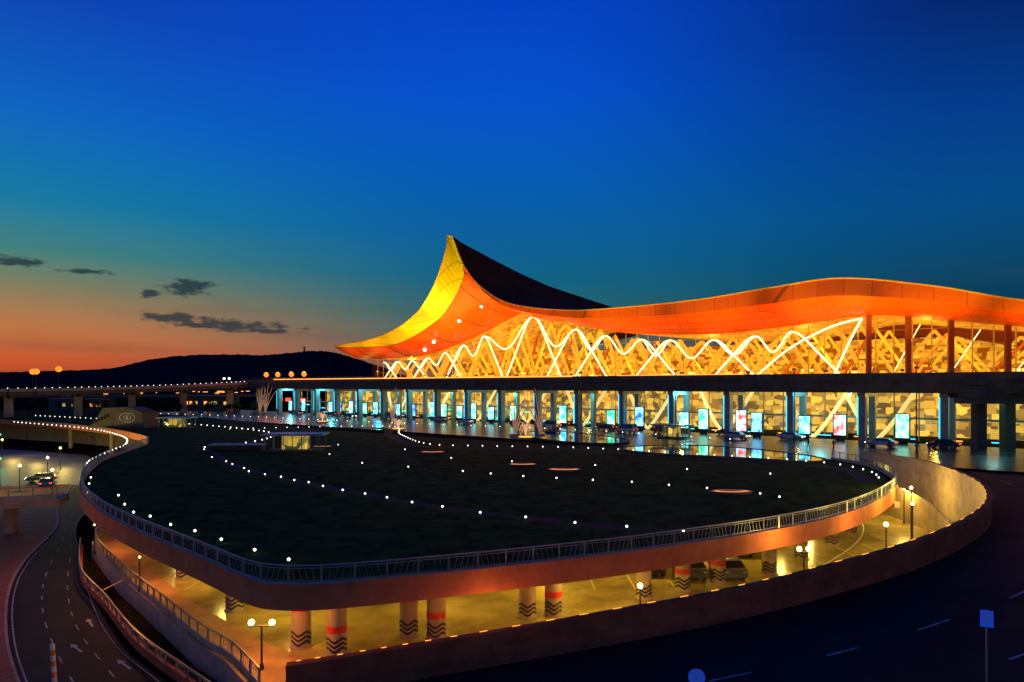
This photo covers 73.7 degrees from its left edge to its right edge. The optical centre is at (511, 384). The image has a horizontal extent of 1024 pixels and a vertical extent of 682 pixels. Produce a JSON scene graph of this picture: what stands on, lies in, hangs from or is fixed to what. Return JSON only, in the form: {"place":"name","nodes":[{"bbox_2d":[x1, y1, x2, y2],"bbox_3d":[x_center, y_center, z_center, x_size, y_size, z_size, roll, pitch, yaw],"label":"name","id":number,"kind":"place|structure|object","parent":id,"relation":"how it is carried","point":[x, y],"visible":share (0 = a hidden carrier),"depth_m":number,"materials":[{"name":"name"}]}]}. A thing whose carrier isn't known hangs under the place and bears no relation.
{"place":"outdoors","nodes":[
{"label":"outdoors","id":0,"kind":"place"},
{"bbox_2d":[0,484,72,681],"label":"sidewalk","id":1,"kind":"structure","parent":0,"point":[38,526],"depth_m":70.86,"materials":[{"name":"concrete"}]},
{"bbox_2d":[0,449,97,486],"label":"plaza pavement","id":2,"kind":"structure","parent":0,"point":[32,463],"depth_m":137.30,"materials":[{"name":"concrete"}]},
{"bbox_2d":[24,472,57,482],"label":"car","id":3,"kind":"object","parent":2,"relation":"on","point":[37,476],"visible":0.75,"depth_m":115.29,"materials":[{"name":"paint"}]},
{"bbox_2d":[38,477,54,486],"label":"car","id":4,"kind":"object","parent":2,"relation":"on","point":[46,481],"visible":0.75,"depth_m":108.45,"materials":[{"name":"paint"}]},
{"bbox_2d":[7,485,165,681],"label":"road","id":5,"kind":"structure","parent":0,"point":[51,600],"depth_m":46.86,"materials":[{"name":"asphalt"}]},
{"bbox_2d":[49,643,56,681],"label":"hazard marker post","id":6,"kind":"object","parent":5,"relation":"on","point":[53,663],"visible":1,"depth_m":36.81,"materials":[{"name":"metal"}]},
{"bbox_2d":[0,391,269,397],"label":"distant highway","id":7,"kind":"structure","parent":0,"point":[115,395],"depth_m":337.29,"materials":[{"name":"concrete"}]},
{"bbox_2d":[80,544,196,681],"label":"roadside wall","id":8,"kind":"structure","parent":0,"point":[161,666],"depth_m":42.55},
{"bbox_2d":[0,393,326,681],"bbox_3d":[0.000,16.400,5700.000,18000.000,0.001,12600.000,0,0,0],"label":"ground","id":9,"kind":"structure","parent":0,"point":[138,621],"depth_m":57.28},
{"bbox_2d":[0,486,68,533],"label":"road bridge","id":10,"kind":"structure","parent":9,"relation":"on","point":[10,506],"depth_m":71.69,"materials":[{"name":"concrete"}]},
{"bbox_2d":[93,524,95,554],"bbox_3d":[-37.000,13.652,60.500,0.228,2.696,0.240,0,0,0],"label":"street lamp","id":11,"kind":"object","parent":9,"relation":"on","point":[94,551],"visible":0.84,"depth_m":60.45,"materials":[{"name":"metal"}]},
{"bbox_2d":[78,537,210,681],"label":"roadside railing","id":12,"kind":"object","parent":9,"relation":"on","point":[123,619],"visible":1,"depth_m":41.88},
{"bbox_2d":[0,398,1023,681],"bbox_3d":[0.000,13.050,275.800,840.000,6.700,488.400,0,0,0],"label":"parking garage","id":13,"kind":"structure","parent":9,"relation":"on","point":[328,618],"depth_m":44.24,"materials":[{"name":"concrete"}]},
{"bbox_2d":[46,398,118,410],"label":"service building","id":14,"kind":"structure","parent":13,"relation":"on","point":[65,403],"depth_m":260.82,"materials":[{"name":"concrete"}]},
{"bbox_2d":[14,398,264,413],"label":"tree line","id":15,"kind":"object","parent":13,"relation":"on","point":[208,404],"visible":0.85,"depth_m":242.88,"materials":[{"name":"green plant"}]},
{"bbox_2d":[138,556,140,591],"bbox_3d":[-27.000,13.702,49.500,0.228,2.596,0.240,0,0,0],"label":"street lamp","id":16,"kind":"object","parent":13,"relation":"on","point":[139,557],"visible":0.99,"depth_m":49.45,"materials":[{"name":"metal"}]},
{"bbox_2d":[95,526,260,681],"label":"apron railing","id":17,"kind":"object","parent":13,"relation":"on","point":[106,551],"visible":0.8,"depth_m":42.35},
{"bbox_2d":[187,395,240,410],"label":"service building","id":18,"kind":"structure","parent":13,"relation":"on","point":[219,402],"depth_m":264.86,"materials":[{"name":"concrete"}]},
{"bbox_2d":[248,619,274,669],"bbox_3d":[-13.200,13.675,36.000,1.440,2.649,0.340,0,0,0],"label":"street lamp","id":19,"kind":"object","parent":13,"relation":"on","point":[251,622],"visible":1,"depth_m":35.95,"materials":[{"name":"metal"}]},
{"bbox_2d":[80,436,895,582],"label":"guard railing","id":20,"kind":"object","parent":13,"relation":"on","point":[90,463],"visible":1,"depth_m":41.10,"materials":[{"name":"grey metal"}]},
{"bbox_2d":[286,451,992,681],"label":"retaining wall","id":21,"kind":"structure","parent":13,"relation":"on","point":[953,496],"depth_m":35.58,"materials":[{"name":"concrete"}]},
{"bbox_2d":[297,470,986,660],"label":"wall coping lights","id":22,"kind":"object","parent":21,"relation":"on","point":[655,601],"depth_m":35.55},
{"bbox_2d":[637,583,642,603],"bbox_3d":[7.600,13.376,40.500,0.340,3.249,0.340,0,0,0],"label":"street lamp","id":23,"kind":"object","parent":13,"relation":"on","point":[640,586],"visible":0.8,"depth_m":40.46,"materials":[{"name":"metal"}]},
{"bbox_2d":[276,234,1023,451],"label":"airport terminal","id":24,"kind":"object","parent":13,"relation":"on","point":[478,314],"visible":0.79,"depth_m":157.15,"materials":[{"name":"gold metal"}]},
{"bbox_2d":[652,568,665,575],"bbox_3d":[11.000,14.261,54.975,2.120,1.442,4.510,0,0,0],"label":"parked car","id":25,"kind":"object","parent":13,"relation":"on","point":[662,572],"visible":0.17,"depth_m":52.78,"materials":[{"name":"paint"}]},
{"bbox_2d":[672,562,708,579],"bbox_3d":[14.000,14.261,53.975,2.120,1.442,4.510,0,0,0],"label":"parked car","id":26,"kind":"object","parent":13,"relation":"on","point":[699,570],"visible":0.4,"depth_m":51.86,"materials":[{"name":"paint"}]},
{"bbox_2d":[708,556,747,579],"bbox_3d":[17.000,14.261,53.975,2.120,1.442,4.510,0,0,0],"label":"parked car","id":27,"kind":"object","parent":13,"relation":"on","point":[735,567],"visible":0.65,"depth_m":52.12,"materials":[{"name":"paint"}]},
{"bbox_2d":[797,546,810,569],"bbox_3d":[18.900,12.726,44.200,0.940,4.549,0.340,0,0,0],"label":"street lamp","id":28,"kind":"object","parent":13,"relation":"on","point":[799,549],"visible":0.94,"depth_m":44.16,"materials":[{"name":"metal"}]},
{"bbox_2d":[883,522,888,547],"bbox_3d":[27.400,12.517,50.000,0.360,4.966,0.360,0,0,0],"label":"street lamp","id":29,"kind":"object","parent":13,"relation":"on","point":[886,524],"visible":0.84,"depth_m":49.95,"materials":[{"name":"metal"}]},
{"bbox_2d":[903,489,904,523],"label":"street lamp","id":30,"kind":"object","parent":13,"relation":"on","point":[904,508],"visible":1,"depth_m":73.95,"materials":[{"name":"metal"}]},
{"bbox_2d":[909,486,912,539],"bbox_3d":[36.600,12.143,62.600,0.300,5.715,0.300,0,0,0],"label":"street lamp","id":31,"kind":"object","parent":13,"relation":"on","point":[910,487],"visible":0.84,"depth_m":62.55,"materials":[{"name":"metal"}]},
{"bbox_2d":[910,502,914,538],"bbox_3d":[33.200,12.334,56.600,0.320,5.332,0.320,0,0,0],"label":"street lamp","id":32,"kind":"object","parent":13,"relation":"on","point":[912,503],"visible":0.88,"depth_m":56.56,"materials":[{"name":"metal"}]},
{"bbox_2d":[883,486,949,532],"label":"ramp parapet","id":33,"kind":"structure","parent":13,"relation":"on","point":[928,517],"depth_m":71.73,"materials":[{"name":"concrete"}]},
{"bbox_2d":[95,530,263,681],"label":"apron kerb wall","id":34,"kind":"structure","parent":0,"point":[215,647],"depth_m":41.82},
{"bbox_2d":[0,351,406,392],"bbox_3d":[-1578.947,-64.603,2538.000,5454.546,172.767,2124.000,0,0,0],"label":"hills","id":35,"kind":"structure","parent":0,"point":[192,369],"depth_m":2740.88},
{"bbox_2d":[0,411,887,581],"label":"grass lawn","id":36,"kind":"structure","parent":0,"point":[182,481],"depth_m":61.06,"materials":[{"name":"plant"}]},
{"bbox_2d":[87,406,159,427],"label":"wedge pavilion","id":37,"kind":"structure","parent":36,"relation":"on","point":[130,417],"depth_m":157.08,"materials":[{"name":"concrete"}]},
{"bbox_2d":[0,381,262,417],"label":"highway viaduct","id":38,"kind":"object","parent":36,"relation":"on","point":[78,394],"visible":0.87,"depth_m":225.76,"materials":[{"name":"concrete"}]},
{"bbox_2d":[29,369,33,395],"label":"street lamp","id":39,"kind":"object","parent":38,"relation":"on","point":[31,371],"visible":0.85,"depth_m":189.89,"materials":[{"name":"glass"}]},
{"bbox_2d":[33,369,39,395],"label":"street lamp","id":40,"kind":"object","parent":38,"relation":"on","point":[36,371],"visible":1,"depth_m":187.94,"materials":[{"name":"metal"}]},
{"bbox_2d":[55,366,61,395],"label":"street lamp","id":41,"kind":"object","parent":38,"relation":"on","point":[58,368],"visible":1,"depth_m":188.83,"materials":[{"name":"glass"}]},
{"bbox_2d":[155,417,197,428],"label":"glass pavilion","id":42,"kind":"structure","parent":36,"relation":"on","point":[177,422],"depth_m":155.61,"materials":[{"name":"glass"}]},
{"bbox_2d":[208,443,266,449],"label":"ramp canopy","id":43,"kind":"object","parent":36,"relation":"on","point":[237,446],"visible":1,"depth_m":104.10,"materials":[{"name":"grey metal"}]},
{"bbox_2d":[260,432,329,451],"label":"glass pavilion","id":44,"kind":"structure","parent":36,"relation":"on","point":[295,441],"depth_m":101.99,"materials":[{"name":"glass"}]},
{"bbox_2d":[421,451,444,453],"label":"lawn skylight","id":45,"kind":"object","parent":36,"relation":"on","point":[431,452],"visible":1,"depth_m":98.34,"materials":[{"name":"glass"}]},
{"bbox_2d":[14,413,879,564],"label":"path lights","id":46,"kind":"object","parent":36,"relation":"on","point":[221,539],"visible":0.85,"depth_m":77.80,"materials":[{"name":"glowing glass"}]},
{"bbox_2d":[508,463,536,466],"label":"lawn skylight","id":47,"kind":"object","parent":36,"relation":"on","point":[522,464],"visible":1,"depth_m":82.98,"materials":[{"name":"glass"}]},
{"bbox_2d":[547,468,580,471],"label":"lawn skylight","id":48,"kind":"object","parent":36,"relation":"on","point":[564,470],"visible":1,"depth_m":78.02,"materials":[{"name":"glass"}]},
{"bbox_2d":[617,445,826,462],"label":"pool edge","id":49,"kind":"object","parent":36,"relation":"on","point":[818,461],"visible":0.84,"depth_m":93.73,"materials":[{"name":"concrete"}]},
{"bbox_2d":[710,489,751,494],"bbox_3d":[20.000,9.774,62.300,3.840,0.252,1.985,0,0,0],"label":"lawn skylight","id":50,"kind":"object","parent":36,"relation":"on","point":[731,492],"visible":1,"depth_m":61.90,"materials":[{"name":"glass"}]},
{"bbox_2d":[0,0,1023,376],"label":"sky","id":51,"kind":"structure","parent":0,"point":[178,177],"materials":[{"name":"blue"}]},
{"bbox_2d":[206,427,874,532],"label":"footpath","id":52,"kind":"structure","parent":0,"point":[859,476],"depth_m":69.85,"materials":[{"name":"concrete"}]},
{"bbox_2d":[526,432,626,442],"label":"pool water","id":53,"kind":"structure","parent":0,"point":[571,436],"depth_m":126.21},
{"bbox_2d":[523,431,629,444],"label":"pool edge","id":54,"kind":"object","parent":53,"relation":"in","point":[627,441],"visible":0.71,"depth_m":118.61,"materials":[{"name":"concrete"}]},
{"bbox_2d":[158,411,1023,471],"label":"forecourt pavement","id":55,"kind":"structure","parent":0,"point":[988,463],"depth_m":120.75,"materials":[{"name":"stone"}]},
{"bbox_2d":[316,412,327,422],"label":"fountain","id":56,"kind":"object","parent":55,"relation":"on","point":[322,415],"visible":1,"depth_m":179.44,"materials":[{"name":"liquid"}]},
{"bbox_2d":[387,389,403,422],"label":"feather sculpture","id":57,"kind":"object","parent":55,"relation":"on","point":[392,412],"visible":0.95,"depth_m":181.91,"materials":[{"name":"concrete"}]},
{"bbox_2d":[391,419,404,430],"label":"fountain","id":58,"kind":"object","parent":55,"relation":"on","point":[398,423],"visible":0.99,"depth_m":149.38,"materials":[{"name":"liquid"}]},
{"bbox_2d":[509,393,529,436],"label":"feather sculpture","id":59,"kind":"object","parent":55,"relation":"on","point":[515,425],"visible":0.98,"depth_m":131.90,"materials":[{"name":"concrete"}]},
{"bbox_2d":[517,422,532,439],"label":"tree sculpture","id":60,"kind":"object","parent":55,"relation":"on","point":[525,437],"visible":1,"depth_m":125.72,"materials":[{"name":"liquid"}]},
{"bbox_2d":[523,390,546,435],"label":"feather sculpture","id":61,"kind":"object","parent":55,"relation":"on","point":[539,424],"visible":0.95,"depth_m":131.90,"materials":[{"name":"metal"}]},
{"bbox_2d":[570,423,624,436],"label":"barrier fence","id":62,"kind":"object","parent":55,"relation":"on","point":[586,428],"visible":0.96,"depth_m":136.23,"materials":[{"name":"grey metal"}]},
{"bbox_2d":[650,423,693,438],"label":"glass pavilion","id":63,"kind":"structure","parent":55,"relation":"on","point":[673,431],"depth_m":127.24,"materials":[{"name":"glass"}]},
{"bbox_2d":[205,410,1023,458],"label":"road","id":64,"kind":"structure","parent":0,"point":[961,450],"depth_m":125.21,"materials":[{"name":"asphalt"}]},
{"bbox_2d":[256,387,268,413],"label":"feather sculpture","id":65,"kind":"object","parent":64,"relation":"on","point":[259,405],"visible":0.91,"depth_m":237.90,"materials":[{"name":"concrete"}]},
{"bbox_2d":[261,384,274,413],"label":"feather sculpture","id":66,"kind":"object","parent":64,"relation":"on","point":[265,407],"visible":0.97,"depth_m":234.91,"materials":[{"name":"concrete"}]},
{"bbox_2d":[289,401,292,412],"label":"advertising lightbox","id":67,"kind":"object","parent":64,"relation":"on","point":[290,406],"visible":0.89,"depth_m":243.14,"materials":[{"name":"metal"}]},
{"bbox_2d":[302,399,305,413],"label":"advertising lightbox","id":68,"kind":"object","parent":64,"relation":"on","point":[303,405],"visible":0.93,"depth_m":238.15,"materials":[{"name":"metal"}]},
{"bbox_2d":[329,402,332,411],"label":"advertising lightbox","id":69,"kind":"object","parent":64,"relation":"on","point":[330,406],"visible":0.59,"depth_m":229.04,"materials":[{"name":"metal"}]},
{"bbox_2d":[327,411,338,415],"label":"car","id":70,"kind":"object","parent":64,"relation":"on","point":[332,413],"visible":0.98,"depth_m":219.51,"materials":[{"name":"paint"}]},
{"bbox_2d":[343,413,356,417],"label":"car","id":71,"kind":"object","parent":64,"relation":"on","point":[349,415],"visible":0.98,"depth_m":206.88,"materials":[{"name":"paint"}]},
{"bbox_2d":[349,401,353,413],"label":"advertising lightbox","id":72,"kind":"object","parent":64,"relation":"on","point":[351,406],"visible":0.71,"depth_m":219.47,"materials":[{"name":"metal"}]},
{"bbox_2d":[363,403,367,416],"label":"advertising lightbox","id":73,"kind":"object","parent":64,"relation":"on","point":[365,409],"visible":0.88,"depth_m":214.98,"materials":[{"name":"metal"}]},
{"bbox_2d":[373,402,378,416],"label":"advertising lightbox","id":74,"kind":"object","parent":64,"relation":"on","point":[375,409],"visible":1,"depth_m":210.82,"materials":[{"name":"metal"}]},
{"bbox_2d":[384,412,398,418],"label":"car","id":75,"kind":"object","parent":64,"relation":"on","point":[388,415],"visible":0.71,"depth_m":200.14,"materials":[{"name":"paint"}]},
{"bbox_2d":[395,404,400,418],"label":"advertising lightbox","id":76,"kind":"object","parent":64,"relation":"on","point":[398,412],"visible":0.68,"depth_m":203.27,"materials":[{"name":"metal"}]},
{"bbox_2d":[413,404,415,418],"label":"advertising lightbox","id":77,"kind":"object","parent":64,"relation":"on","point":[414,411],"visible":0.55,"depth_m":198.37,"materials":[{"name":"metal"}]},
{"bbox_2d":[430,402,433,419],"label":"advertising lightbox","id":78,"kind":"object","parent":64,"relation":"on","point":[432,410],"visible":0.64,"depth_m":195.18,"materials":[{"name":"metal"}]},
{"bbox_2d":[433,416,448,421],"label":"car","id":79,"kind":"object","parent":64,"relation":"on","point":[443,418],"visible":1,"depth_m":185.99,"materials":[{"name":"paint"}]},
{"bbox_2d":[441,404,447,417],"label":"advertising lightbox","id":80,"kind":"object","parent":64,"relation":"on","point":[444,409],"visible":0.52,"depth_m":190.23,"materials":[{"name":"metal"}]},
{"bbox_2d":[457,405,462,419],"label":"advertising lightbox","id":81,"kind":"object","parent":64,"relation":"on","point":[459,412],"visible":0.84,"depth_m":186.57,"materials":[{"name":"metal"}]},
{"bbox_2d":[457,418,473,423],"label":"car","id":82,"kind":"object","parent":64,"relation":"on","point":[466,420],"visible":1,"depth_m":173.39,"materials":[{"name":"paint"}]},
{"bbox_2d":[472,403,476,422],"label":"advertising lightbox","id":83,"kind":"object","parent":64,"relation":"on","point":[474,412],"visible":0.62,"depth_m":181.69,"materials":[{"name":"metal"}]},
{"bbox_2d":[488,406,494,422],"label":"advertising lightbox","id":84,"kind":"object","parent":64,"relation":"on","point":[491,414],"visible":0.98,"depth_m":178.29,"materials":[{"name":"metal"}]},
{"bbox_2d":[510,405,516,421],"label":"advertising lightbox","id":85,"kind":"object","parent":64,"relation":"on","point":[512,408],"visible":0.45,"depth_m":173.07,"materials":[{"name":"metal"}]},
{"bbox_2d":[509,420,526,425],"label":"car","id":86,"kind":"object","parent":64,"relation":"on","point":[521,422],"visible":0.48,"depth_m":167.05,"materials":[{"name":"paint"}]},
{"bbox_2d":[542,420,560,428],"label":"car","id":87,"kind":"object","parent":64,"relation":"on","point":[553,424],"visible":0.94,"depth_m":154.56,"materials":[{"name":"paint"}]},
{"bbox_2d":[559,405,567,426],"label":"advertising lightbox","id":88,"kind":"object","parent":64,"relation":"on","point":[563,414],"visible":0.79,"depth_m":161.95,"materials":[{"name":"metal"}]},
{"bbox_2d":[596,423,616,430],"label":"car","id":89,"kind":"object","parent":64,"relation":"on","point":[610,426],"visible":0.95,"depth_m":150.16,"materials":[{"name":"paint"}]},
{"bbox_2d":[606,410,615,425],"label":"advertising lightbox","id":90,"kind":"object","parent":64,"relation":"on","point":[610,416],"visible":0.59,"depth_m":153.89,"materials":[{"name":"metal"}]},
{"bbox_2d":[615,423,637,432],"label":"car","id":91,"kind":"object","parent":64,"relation":"on","point":[629,427],"visible":0.96,"depth_m":141.24,"materials":[{"name":"paint"}]},
{"bbox_2d":[635,407,644,430],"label":"advertising lightbox","id":92,"kind":"object","parent":64,"relation":"on","point":[640,417],"visible":0.8,"depth_m":149.69,"materials":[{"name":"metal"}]},
{"bbox_2d":[651,426,662,432],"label":"car","id":93,"kind":"object","parent":64,"relation":"on","point":[655,429],"visible":0.3,"depth_m":141.60,"materials":[{"name":"paint"}]},
{"bbox_2d":[679,412,689,432],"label":"advertising lightbox","id":94,"kind":"object","parent":64,"relation":"on","point":[684,417],"visible":0.84,"depth_m":142.24,"materials":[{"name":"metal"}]},
{"bbox_2d":[698,408,708,433],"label":"advertising lightbox","id":95,"kind":"object","parent":64,"relation":"on","point":[703,420],"visible":1,"depth_m":139.50,"materials":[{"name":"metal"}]},
{"bbox_2d":[715,428,734,434],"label":"car","id":96,"kind":"object","parent":64,"relation":"on","point":[720,431],"visible":0.39,"depth_m":137.06,"materials":[{"name":"paint"}]},
{"bbox_2d":[723,431,749,439],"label":"car","id":97,"kind":"object","parent":64,"relation":"on","point":[736,434],"visible":1,"depth_m":125.31,"materials":[{"name":"paint"}]},
{"bbox_2d":[735,409,747,433],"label":"advertising lightbox","id":98,"kind":"object","parent":64,"relation":"on","point":[741,420],"visible":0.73,"depth_m":133.14,"materials":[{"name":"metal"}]},
{"bbox_2d":[751,412,762,436],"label":"advertising lightbox","id":99,"kind":"object","parent":64,"relation":"on","point":[756,424],"visible":1,"depth_m":130.84,"materials":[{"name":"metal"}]},
{"bbox_2d":[777,432,804,439],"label":"car","id":100,"kind":"object","parent":64,"relation":"on","point":[783,435],"visible":0.97,"depth_m":124.02,"materials":[{"name":"paint"}]},
{"bbox_2d":[798,415,811,438],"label":"advertising lightbox","id":101,"kind":"object","parent":64,"relation":"on","point":[805,425],"visible":0.86,"depth_m":125.61,"materials":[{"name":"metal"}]},
{"bbox_2d":[833,414,846,440],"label":"advertising lightbox","id":102,"kind":"object","parent":64,"relation":"on","point":[839,427],"visible":1,"depth_m":121.74,"materials":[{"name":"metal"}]},
{"bbox_2d":[865,437,897,447],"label":"car","id":103,"kind":"object","parent":64,"relation":"on","point":[879,441],"visible":0.86,"depth_m":109.61,"materials":[{"name":"paint"}]},
{"bbox_2d":[895,413,909,443],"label":"advertising lightbox","id":104,"kind":"object","parent":64,"relation":"on","point":[902,428],"visible":0.96,"depth_m":115.50,"materials":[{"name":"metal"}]},
{"bbox_2d":[926,439,961,448],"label":"car","id":105,"kind":"object","parent":64,"relation":"on","point":[947,442],"visible":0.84,"depth_m":107.08,"materials":[{"name":"paint"}]},
{"bbox_2d":[240,367,1023,449],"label":"elevated departures road","id":106,"kind":"structure","parent":0,"point":[978,391],"depth_m":132.92,"materials":[{"name":"concrete"}]},
{"bbox_2d":[407,467,1023,681],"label":"road","id":107,"kind":"structure","parent":0,"point":[921,624],"depth_m":33.26,"materials":[{"name":"asphalt"}]},
{"bbox_2d":[688,668,704,681],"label":"traffic sign","id":108,"kind":"object","parent":107,"relation":"on","point":[696,675],"visible":1,"depth_m":21.94,"materials":[{"name":"blue metal"}]},
{"bbox_2d":[980,610,993,681],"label":"traffic sign","id":109,"kind":"object","parent":107,"relation":"on","point":[986,619],"visible":1,"depth_m":25.57,"materials":[{"name":"blue metal"}]},
{"bbox_2d":[622,445,822,460],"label":"pool water","id":110,"kind":"structure","parent":0,"point":[710,450],"depth_m":99.63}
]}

